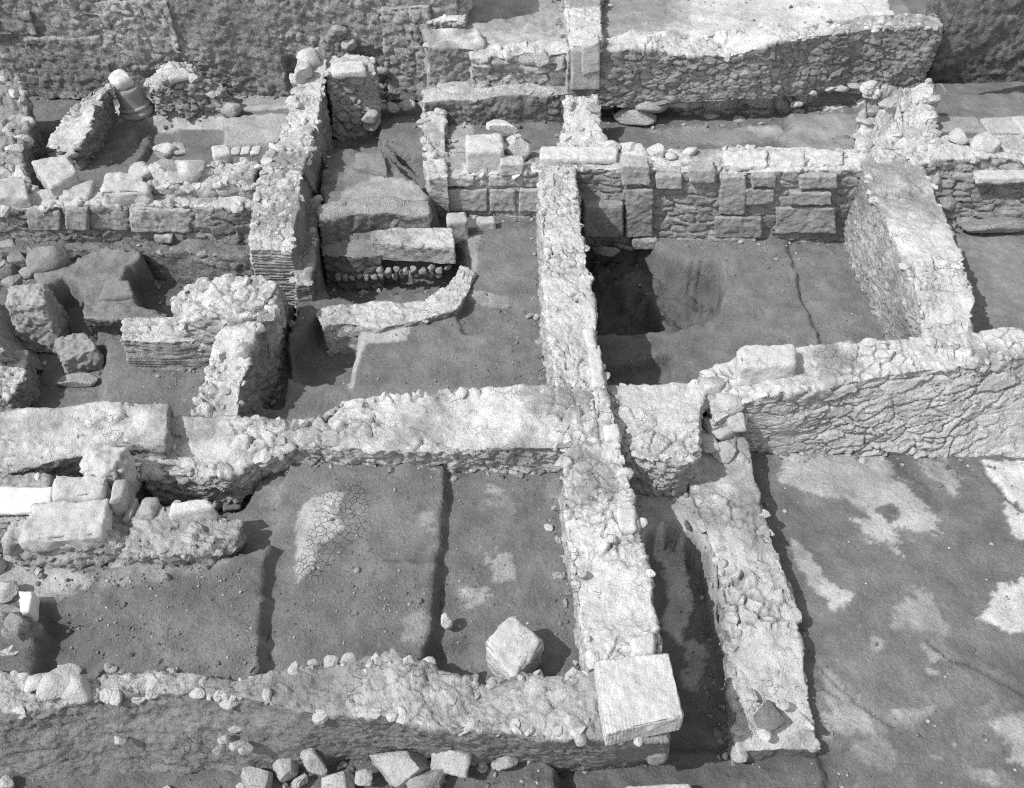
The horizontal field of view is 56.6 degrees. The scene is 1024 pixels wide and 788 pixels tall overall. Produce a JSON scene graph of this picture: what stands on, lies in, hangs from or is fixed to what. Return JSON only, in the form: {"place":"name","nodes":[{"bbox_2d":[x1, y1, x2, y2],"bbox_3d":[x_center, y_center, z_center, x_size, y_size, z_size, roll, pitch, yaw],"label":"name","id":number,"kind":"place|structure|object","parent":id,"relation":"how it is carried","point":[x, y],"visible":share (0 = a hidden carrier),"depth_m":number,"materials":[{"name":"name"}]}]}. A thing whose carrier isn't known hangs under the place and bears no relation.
{"place":"outdoors","nodes":[
{"label":"outdoors","id":0,"kind":"place"},
{"bbox_2d":[0,0,1023,787],"bbox_3d":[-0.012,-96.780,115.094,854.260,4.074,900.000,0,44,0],"label":"ground","id":1,"kind":"structure","parent":0,"point":[898,534],"depth_m":13.82,"materials":[{"name":"grey soil"}]},
{"bbox_2d":[0,556,6,573],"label":"heap stone","id":2,"kind":"object","parent":1,"relation":"on","point":[3,564],"visible":1,"depth_m":12.29,"materials":[{"name":"grey stone"}]},
{"bbox_2d":[0,238,14,247],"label":"rubble stone","id":3,"kind":"object","parent":1,"relation":"on","point":[9,243],"visible":0.62,"depth_m":18.46,"materials":[{"name":"grey stone"}]},
{"bbox_2d":[0,645,17,655],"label":"heap stone","id":4,"kind":"object","parent":1,"relation":"on","point":[6,652],"visible":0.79,"depth_m":11.45,"materials":[{"name":"grey stone"}]},
{"bbox_2d":[0,580,18,603],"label":"heap stone","id":5,"kind":"object","parent":1,"relation":"on","point":[9,590],"visible":1,"depth_m":11.93,"materials":[{"name":"grey stone"}]},
{"bbox_2d":[2,627,16,639],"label":"heap stone","id":6,"kind":"object","parent":1,"relation":"on","point":[7,634],"visible":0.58,"depth_m":11.58,"materials":[{"name":"grey stone"}]},
{"bbox_2d":[0,259,20,279],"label":"rubble stone","id":7,"kind":"object","parent":1,"relation":"on","point":[7,269],"visible":0.81,"depth_m":18.04,"materials":[{"name":"grey stone"}]},
{"bbox_2d":[0,604,20,620],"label":"heap stone","id":8,"kind":"object","parent":1,"relation":"on","point":[5,609],"visible":0.57,"depth_m":11.77,"materials":[{"name":"grey stone"}]},
{"bbox_2d":[1,274,22,289],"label":"rubble stone","id":9,"kind":"object","parent":1,"relation":"on","point":[9,281],"visible":0.77,"depth_m":17.77,"materials":[{"name":"grey stone"}]},
{"bbox_2d":[0,69,47,187],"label":"wall stub","id":10,"kind":"object","parent":1,"relation":"on","point":[21,140],"depth_m":19.71,"materials":[{"name":"grey stone"}]},
{"bbox_2d":[3,612,44,641],"bbox_3d":[-5.993,2.864,11.657,0.439,0.502,0.289,24,49,23],"label":"heap stone","id":11,"kind":"object","parent":1,"relation":"on","point":[21,628],"visible":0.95,"depth_m":11.52,"materials":[{"name":"grey stone"}]},
{"bbox_2d":[0,304,50,371],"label":"brick corner","id":12,"kind":"object","parent":1,"relation":"on","point":[10,342],"visible":0.56,"depth_m":16.87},
{"bbox_2d":[0,350,53,410],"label":"wall stub","id":13,"kind":"object","parent":1,"relation":"on","point":[20,384],"depth_m":16.10,"materials":[{"name":"grey stone"}]},
{"bbox_2d":[0,472,54,555],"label":"masonry lump","id":14,"kind":"object","parent":1,"relation":"on","point":[34,479],"visible":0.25,"depth_m":12.89,"materials":[{"name":"grey stone"}]},
{"bbox_2d":[0,486,52,515],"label":"marble slab","id":15,"kind":"structure","parent":14,"relation":"on","point":[17,500],"depth_m":12.55,"materials":[{"name":"white stone"}]},
{"bbox_2d":[19,591,39,621],"bbox_3d":[-6.012,2.662,11.815,0.189,0.320,0.337,-8,45,-9],"label":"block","id":16,"kind":"object","parent":1,"relation":"on","point":[29,601],"visible":0.88,"depth_m":11.74,"materials":[{"name":"white stone"}]},
{"bbox_2d":[25,279,36,284],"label":"rubble stone","id":17,"kind":"object","parent":1,"relation":"on","point":[31,281],"visible":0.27,"depth_m":17.76,"materials":[{"name":"grey stone"}]},
{"bbox_2d":[5,282,69,353],"bbox_3d":[-8.636,-1.392,17.205,0.964,1.182,1.009,-9,45,-9],"label":"tilted block","id":18,"kind":"object","parent":1,"relation":"on","point":[38,314],"depth_m":16.94,"materials":[{"name":"stone"}]},
{"bbox_2d":[25,245,69,272],"bbox_3d":[-8.822,-2.547,18.038,0.741,0.547,0.701,-24,49,-23],"label":"round boulder","id":19,"kind":"object","parent":1,"relation":"on","point":[41,259],"visible":0.94,"depth_m":17.84,"materials":[{"name":"grey stone"}]},
{"bbox_2d":[18,266,33,280],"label":"rubble stone","id":20,"kind":"object","parent":19,"relation":"on","point":[26,273],"visible":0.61,"depth_m":17.92,"materials":[{"name":"grey stone"}]},
{"bbox_2d":[55,372,98,386],"bbox_3d":[-7.619,-0.253,16.689,0.732,0.169,0.303,0,44,0],"label":"flat stone","id":21,"kind":"object","parent":1,"relation":"on","point":[81,379],"visible":1,"depth_m":16.61,"materials":[{"name":"grey stone"}]},
{"bbox_2d":[54,333,104,373],"bbox_3d":[-7.755,-0.731,17.017,0.721,0.540,0.907,-24,49,-23],"label":"block","id":22,"kind":"object","parent":1,"relation":"on","point":[78,353],"depth_m":16.80,"materials":[{"name":"stone"}]},
{"bbox_2d":[45,83,118,171],"bbox_3d":[-9.347,-5.735,20.534,1.216,1.064,2.562,0,44,0],"label":"wall stub","id":23,"kind":"object","parent":1,"relation":"on","point":[78,135],"depth_m":20.08,"materials":[{"name":"grey stone"}]},
{"bbox_2d":[0,400,173,495],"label":"masonry platform","id":24,"kind":"structure","parent":1,"relation":"on","point":[53,442],"depth_m":13.59,"materials":[{"name":"grey stone"}]},
{"bbox_2d":[99,280,135,301],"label":"flat slab","id":25,"kind":"structure","parent":1,"relation":"on","point":[117,291],"depth_m":17.33,"materials":[{"name":"stone"}]},
{"bbox_2d":[0,443,246,580],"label":"masonry chunk","id":26,"kind":"object","parent":1,"relation":"on","point":[97,514],"visible":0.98,"depth_m":12.38,"materials":[{"name":"stone"}]},
{"bbox_2d":[82,303,169,338],"bbox_3d":[-6.943,-1.259,17.297,1.600,0.852,0.725,0,44,0],"label":"floor remnant","id":27,"kind":"object","parent":1,"relation":"on","point":[109,320],"visible":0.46,"depth_m":16.97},
{"bbox_2d":[0,155,252,246],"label":"block wall","id":28,"kind":"structure","parent":1,"relation":"on","point":[66,205],"depth_m":18.25,"materials":[{"name":"stone"}]},
{"bbox_2d":[0,238,254,289],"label":"earth bank","id":29,"kind":"structure","parent":1,"relation":"on","point":[187,261],"depth_m":18.54,"materials":[{"name":"grey soil"}]},
{"bbox_2d":[7,250,26,269],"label":"rubble stone","id":30,"kind":"object","parent":29,"relation":"on","point":[17,258],"visible":0.63,"depth_m":18.21,"materials":[{"name":"grey stone"}]},
{"bbox_2d":[108,69,153,120],"bbox_3d":[-8.566,-6.745,21.393,0.806,1.041,0.779,0,44,0],"label":"column drum","id":31,"kind":"object","parent":1,"relation":"on","point":[135,103],"depth_m":21.25,"materials":[{"name":"stone"}]},
{"bbox_2d":[120,316,210,377],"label":"hypocaust wall","id":32,"kind":"structure","parent":1,"relation":"on","point":[153,343],"depth_m":16.32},
{"bbox_2d":[144,61,241,129],"bbox_3d":[-7.297,-6.792,21.517,2.499,1.295,1.103,4,44,5],"label":"rubble mound","id":33,"kind":"object","parent":1,"relation":"on","point":[186,90],"visible":0.96,"depth_m":21.30,"materials":[{"name":"stone"}]},
{"bbox_2d":[128,142,261,200],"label":"rubble wall","id":34,"kind":"structure","parent":1,"relation":"on","point":[222,175],"depth_m":18.27,"materials":[{"name":"stone"}]},
{"bbox_2d":[170,273,286,390],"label":"stone wall","id":35,"kind":"structure","parent":1,"relation":"on","point":[201,308],"depth_m":16.02,"materials":[{"name":"grey stone"}]},
{"bbox_2d":[0,0,459,113],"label":"cutting wall","id":36,"kind":"structure","parent":1,"relation":"on","point":[73,49],"depth_m":21.25,"materials":[{"name":"grey soil"}]},
{"bbox_2d":[190,282,297,417],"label":"stub wall","id":37,"kind":"structure","parent":1,"relation":"on","point":[234,384],"depth_m":15.33,"materials":[{"name":"grey stone"}]},
{"bbox_2d":[234,342,251,357],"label":"boulder","id":38,"kind":"object","parent":37,"relation":"on","point":[242,349],"visible":1,"depth_m":15.10,"materials":[{"name":"grey stone"}]},
{"bbox_2d":[240,766,273,787],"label":"boulder","id":39,"kind":"object","parent":1,"relation":"on","point":[253,777],"visible":1,"depth_m":11.04,"materials":[{"name":"grey stone"}]},
{"bbox_2d":[273,758,298,782],"bbox_3d":[-2.676,4.403,11.235,0.293,0.237,0.313,-19,47,-19],"label":"boulder","id":40,"kind":"object","parent":1,"relation":"on","point":[286,769],"visible":0.92,"depth_m":11.15,"materials":[{"name":"grey stone"}]},
{"bbox_2d":[248,164,328,306],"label":"brick pier","id":41,"kind":"structure","parent":1,"relation":"on","point":[277,234],"depth_m":17.38,"materials":[{"name":"grey stone"}]},
{"bbox_2d":[254,47,333,195],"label":"dividing wall","id":42,"kind":"structure","parent":1,"relation":"on","point":[303,142],"depth_m":19.66,"materials":[{"name":"grey stone"}]},
{"bbox_2d":[291,773,307,787],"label":"boulder","id":43,"kind":"object","parent":1,"relation":"on","point":[299,781],"visible":1,"depth_m":11.10,"materials":[{"name":"grey stone"}]},
{"bbox_2d":[289,195,335,313],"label":"buttress","id":44,"kind":"structure","parent":1,"relation":"on","point":[310,260],"depth_m":17.55,"materials":[{"name":"grey stone"}]},
{"bbox_2d":[300,747,327,774],"bbox_3d":[-2.338,4.308,11.153,0.225,0.353,0.366,-22,48,-21],"label":"boulder","id":45,"kind":"object","parent":1,"relation":"on","point":[312,760],"visible":0.96,"depth_m":11.07,"materials":[{"name":"grey stone"}]},
{"bbox_2d":[0,647,670,787],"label":"front wall","id":46,"kind":"structure","parent":1,"relation":"on","point":[67,720],"depth_m":10.95,"materials":[{"name":"grey stone"}]},
{"bbox_2d":[0,774,14,787],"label":"boulder","id":47,"kind":"object","parent":46,"relation":"on","point":[6,781],"visible":1,"depth_m":11.10,"materials":[{"name":"grey stone"}]},
{"bbox_2d":[594,653,683,745],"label":"corner block","id":48,"kind":"structure","parent":46,"relation":"on","point":[638,696],"depth_m":10.42,"materials":[{"name":"stone"}]},
{"bbox_2d":[321,769,354,787],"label":"boulder","id":49,"kind":"object","parent":1,"relation":"on","point":[344,779],"visible":0.98,"depth_m":11.05,"materials":[{"name":"grey stone"}]},
{"bbox_2d":[322,53,381,140],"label":"end wall","id":50,"kind":"structure","parent":1,"relation":"on","point":[353,94],"depth_m":20.98,"materials":[{"name":"stone"}]},
{"bbox_2d":[320,238,384,297],"bbox_3d":[-3.168,-2.566,18.648,1.360,0.964,1.084,0,44,0],"label":"ashlar ledge","id":51,"kind":"object","parent":1,"relation":"on","point":[355,258],"visible":0.82,"depth_m":18.36,"materials":[{"name":"grey stone"}]},
{"bbox_2d":[355,768,372,785],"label":"boulder","id":52,"kind":"object","parent":1,"relation":"on","point":[363,777],"visible":1,"depth_m":11.03,"materials":[{"name":"grey stone"}]},
{"bbox_2d":[352,152,387,176],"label":"squared block","id":53,"kind":"structure","parent":1,"relation":"on","point":[373,164],"depth_m":19.18,"materials":[{"name":"stone"}]},
{"bbox_2d":[139,382,601,510],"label":"cross wall","id":54,"kind":"structure","parent":1,"relation":"on","point":[517,430],"depth_m":13.82,"materials":[{"name":"grey stone"}]},
{"bbox_2d":[223,501,242,511],"bbox_3d":[-4.083,1.583,13.891,0.252,0.139,0.282,0,44,0],"label":"tile fragment","id":55,"kind":"object","parent":54,"relation":"on","point":[231,506],"visible":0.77,"depth_m":13.85,"materials":[{"name":"stone"}]},
{"bbox_2d":[316,196,432,244],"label":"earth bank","id":56,"kind":"structure","parent":1,"relation":"on","point":[339,220],"depth_m":18.28,"materials":[{"name":"grey stone"}]},
{"bbox_2d":[334,227,455,295],"bbox_3d":[-2.263,-2.661,18.556,2.384,1.142,1.040,0,44,0],"label":"ashlar ledge","id":57,"kind":"object","parent":1,"relation":"on","point":[435,245],"visible":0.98,"depth_m":18.19,"materials":[{"name":"grey stone"}]},
{"bbox_2d":[315,265,476,357],"bbox_3d":[-1.921,-1.356,17.356,3.114,0.855,1.404,-18,47,-18],"label":"plaster rim","id":58,"kind":"object","parent":1,"relation":"on","point":[344,326],"visible":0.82,"depth_m":17.02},
{"bbox_2d":[369,750,430,787],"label":"boulder","id":59,"kind":"object","parent":1,"relation":"on","point":[399,769],"visible":0.92,"depth_m":11.03,"materials":[{"name":"grey stone"}]},
{"bbox_2d":[405,769,445,787],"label":"boulder","id":60,"kind":"object","parent":1,"relation":"on","point":[430,778],"visible":0.94,"depth_m":10.98,"materials":[{"name":"grey stone"}]},
{"bbox_2d":[415,106,456,177],"bbox_3d":[-1.625,-5.112,20.176,1.015,1.455,2.012,0,44,0],"label":"rubble edge","id":61,"kind":"object","parent":1,"relation":"on","point":[433,125],"visible":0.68,"depth_m":19.87,"materials":[{"name":"grey stone"}]},
{"bbox_2d":[423,158,449,223],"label":"pillar","id":62,"kind":"structure","parent":1,"relation":"on","point":[435,171],"depth_m":18.87,"materials":[{"name":"grey stone"}]},
{"bbox_2d":[441,612,452,629],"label":"edge stone","id":63,"kind":"object","parent":1,"relation":"on","point":[446,621],"visible":1,"depth_m":11.88,"materials":[{"name":"grey stone"}]},
{"bbox_2d":[426,0,472,29],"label":"terrace edge","id":64,"kind":"object","parent":1,"relation":"on","point":[459,20],"visible":0.27,"depth_m":20.92,"materials":[{"name":"grey stone"}]},
{"bbox_2d":[430,750,471,777],"bbox_3d":[-0.709,4.280,11.188,0.509,0.441,0.442,10,45,10],"label":"boulder","id":65,"kind":"object","parent":1,"relation":"on","point":[454,762],"visible":0.57,"depth_m":11.03,"materials":[{"name":"grey stone"}]},
{"bbox_2d":[421,28,485,86],"bbox_3d":[-1.256,-7.288,20.680,1.429,1.116,0.948,0,44,0],"label":"terrace edge","id":66,"kind":"object","parent":1,"relation":"on","point":[446,59],"visible":0.77,"depth_m":20.37,"materials":[{"name":"grey stone"}]},
{"bbox_2d":[426,119,559,243],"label":"back wall","id":67,"kind":"structure","parent":1,"relation":"on","point":[485,197],"depth_m":18.90,"materials":[{"name":"stone"}]},
{"bbox_2d":[465,133,503,173],"bbox_3d":[-0.545,-4.779,18.869,0.791,0.529,0.784,0,44,0],"label":"cube block","id":68,"kind":"object","parent":67,"relation":"on","point":[482,151],"depth_m":18.62,"materials":[{"name":"stone"}]},
{"bbox_2d":[421,84,566,128],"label":"earth scarp","id":69,"kind":"structure","parent":1,"relation":"on","point":[517,103],"depth_m":20.27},
{"bbox_2d":[491,756,517,770],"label":"boulder","id":70,"kind":"object","parent":1,"relation":"on","point":[502,763],"visible":0.7,"depth_m":11.21,"materials":[{"name":"grey stone"}]},
{"bbox_2d":[486,616,543,679],"bbox_3d":[0.001,3.176,11.473,0.583,0.625,0.675,28,51,26],"label":"fallen block","id":71,"kind":"object","parent":1,"relation":"on","point":[514,646],"depth_m":11.29,"materials":[{"name":"stone"}]},
{"bbox_2d":[468,39,568,87],"bbox_3d":[0.154,-7.058,20.484,2.295,1.059,0.879,0,44,0],"label":"terrace edge","id":72,"kind":"object","parent":1,"relation":"on","point":[542,62],"visible":0.86,"depth_m":20.23,"materials":[{"name":"grey stone"}]},
{"bbox_2d":[31,0,1023,787],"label":"pebbles","id":73,"kind":"object","parent":1,"relation":"on","point":[357,570],"visible":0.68,"depth_m":12.45,"materials":[{"name":"grey stone"}]},
{"bbox_2d":[554,94,609,146],"bbox_3d":[1.533,-5.393,19.711,1.496,1.144,1.429,0,44,0],"label":"wall stub","id":74,"kind":"object","parent":1,"relation":"on","point":[582,120],"depth_m":19.65,"materials":[{"name":"grey stone"}]},
{"bbox_2d":[550,0,614,124],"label":"party wall","id":75,"kind":"structure","parent":1,"relation":"on","point":[583,36],"depth_m":19.93,"materials":[{"name":"stone"}]},
{"bbox_2d":[525,165,662,672],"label":"spine wall","id":76,"kind":"structure","parent":1,"relation":"on","point":[610,574],"depth_m":13.16,"materials":[{"name":"stone"}]},
{"bbox_2d":[607,376,707,508],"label":"cross wall","id":77,"kind":"structure","parent":1,"relation":"on","point":[660,428],"depth_m":14.12,"materials":[{"name":"grey stone"}]},
{"bbox_2d":[625,783,690,787],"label":"threshold slab","id":78,"kind":"structure","parent":1,"relation":"on","point":[679,785],"depth_m":11.30,"materials":[{"name":"stone"}]},
{"bbox_2d":[540,140,880,269],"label":"back wall","id":79,"kind":"structure","parent":1,"relation":"on","point":[634,196],"depth_m":19.00,"materials":[{"name":"stone"}]},
{"bbox_2d":[603,77,894,117],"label":"earth bank","id":80,"kind":"structure","parent":1,"relation":"on","point":[822,100],"depth_m":21.20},
{"bbox_2d":[682,425,832,766],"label":"wall","id":81,"kind":"structure","parent":1,"relation":"on","point":[760,619],"depth_m":12.73,"materials":[{"name":"grey stone"}]},
{"bbox_2d":[745,688,757,701],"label":"flat stone","id":82,"kind":"object","parent":81,"relation":"on","point":[750,694],"visible":1,"depth_m":11.81,"materials":[{"name":"grey stone"}]},
{"bbox_2d":[756,729,770,741],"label":"flat stone","id":83,"kind":"object","parent":81,"relation":"on","point":[764,735],"visible":1,"depth_m":11.45,"materials":[{"name":"white stone"}]},
{"bbox_2d":[753,700,785,731],"bbox_3d":[3.134,3.957,11.619,0.398,0.103,0.330,-25,50,-24],"label":"flat stone","id":84,"kind":"object","parent":81,"relation":"on","point":[768,716],"visible":1,"depth_m":11.59,"materials":[{"name":"grey stone"}]},
{"bbox_2d":[776,699,789,709],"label":"flat stone","id":85,"kind":"object","parent":81,"relation":"on","point":[781,704],"visible":1,"depth_m":11.72,"materials":[{"name":"grey stone"}]},
{"bbox_2d":[803,720,814,730],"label":"flat stone","id":86,"kind":"object","parent":81,"relation":"on","point":[807,725],"visible":1,"depth_m":11.51,"materials":[{"name":"grey stone"}]},
{"bbox_2d":[596,13,942,131],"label":"terrace wall","id":87,"kind":"structure","parent":1,"relation":"on","point":[645,77],"depth_m":20.20,"materials":[{"name":"grey stone"}]},
{"bbox_2d":[822,3,869,22],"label":"terrace slab","id":88,"kind":"structure","parent":1,"relation":"on","point":[839,12],"depth_m":21.08,"materials":[{"name":"stone"}]},
{"bbox_2d":[698,326,1023,478],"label":"cross wall","id":89,"kind":"structure","parent":1,"relation":"on","point":[911,395],"depth_m":14.87,"materials":[{"name":"stone"}]},
{"bbox_2d":[843,78,941,155],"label":"pier","id":90,"kind":"structure","parent":1,"relation":"on","point":[891,117],"depth_m":19.45,"materials":[{"name":"grey stone"}]},
{"bbox_2d":[836,146,974,360],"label":"side wall","id":91,"kind":"structure","parent":1,"relation":"on","point":[903,250],"depth_m":17.11,"materials":[{"name":"grey stone"}]},
{"bbox_2d":[937,116,985,135],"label":"paving slab","id":92,"kind":"structure","parent":1,"relation":"on","point":[969,125],"depth_m":19.86,"materials":[{"name":"stone"}]},
{"bbox_2d":[905,128,1023,237],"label":"terrace wall","id":93,"kind":"structure","parent":1,"relation":"on","point":[981,193],"depth_m":19.15,"materials":[{"name":"stone"}]},
{"bbox_2d":[970,131,1000,153],"bbox_3d":[9.519,-4.979,19.121,0.578,0.531,0.597,0,44,0],"label":"boulder","id":94,"kind":"object","parent":93,"relation":"on","point":[987,142],"visible":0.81,"depth_m":18.94,"materials":[{"name":"grey stone"}]},
{"bbox_2d":[925,0,1023,83],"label":"cutting wall","id":95,"kind":"structure","parent":1,"relation":"on","point":[982,41],"depth_m":21.24,"materials":[{"name":"grey soil"}]},
{"bbox_2d":[980,116,1017,135],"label":"paving slab","id":96,"kind":"structure","parent":1,"relation":"on","point":[999,125],"depth_m":19.79,"materials":[{"name":"stone"}]},
{"bbox_2d":[1010,116,1023,139],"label":"paving slab","id":97,"kind":"structure","parent":1,"relation":"on","point":[1017,122],"depth_m":19.68,"materials":[{"name":"stone"}]}
]}

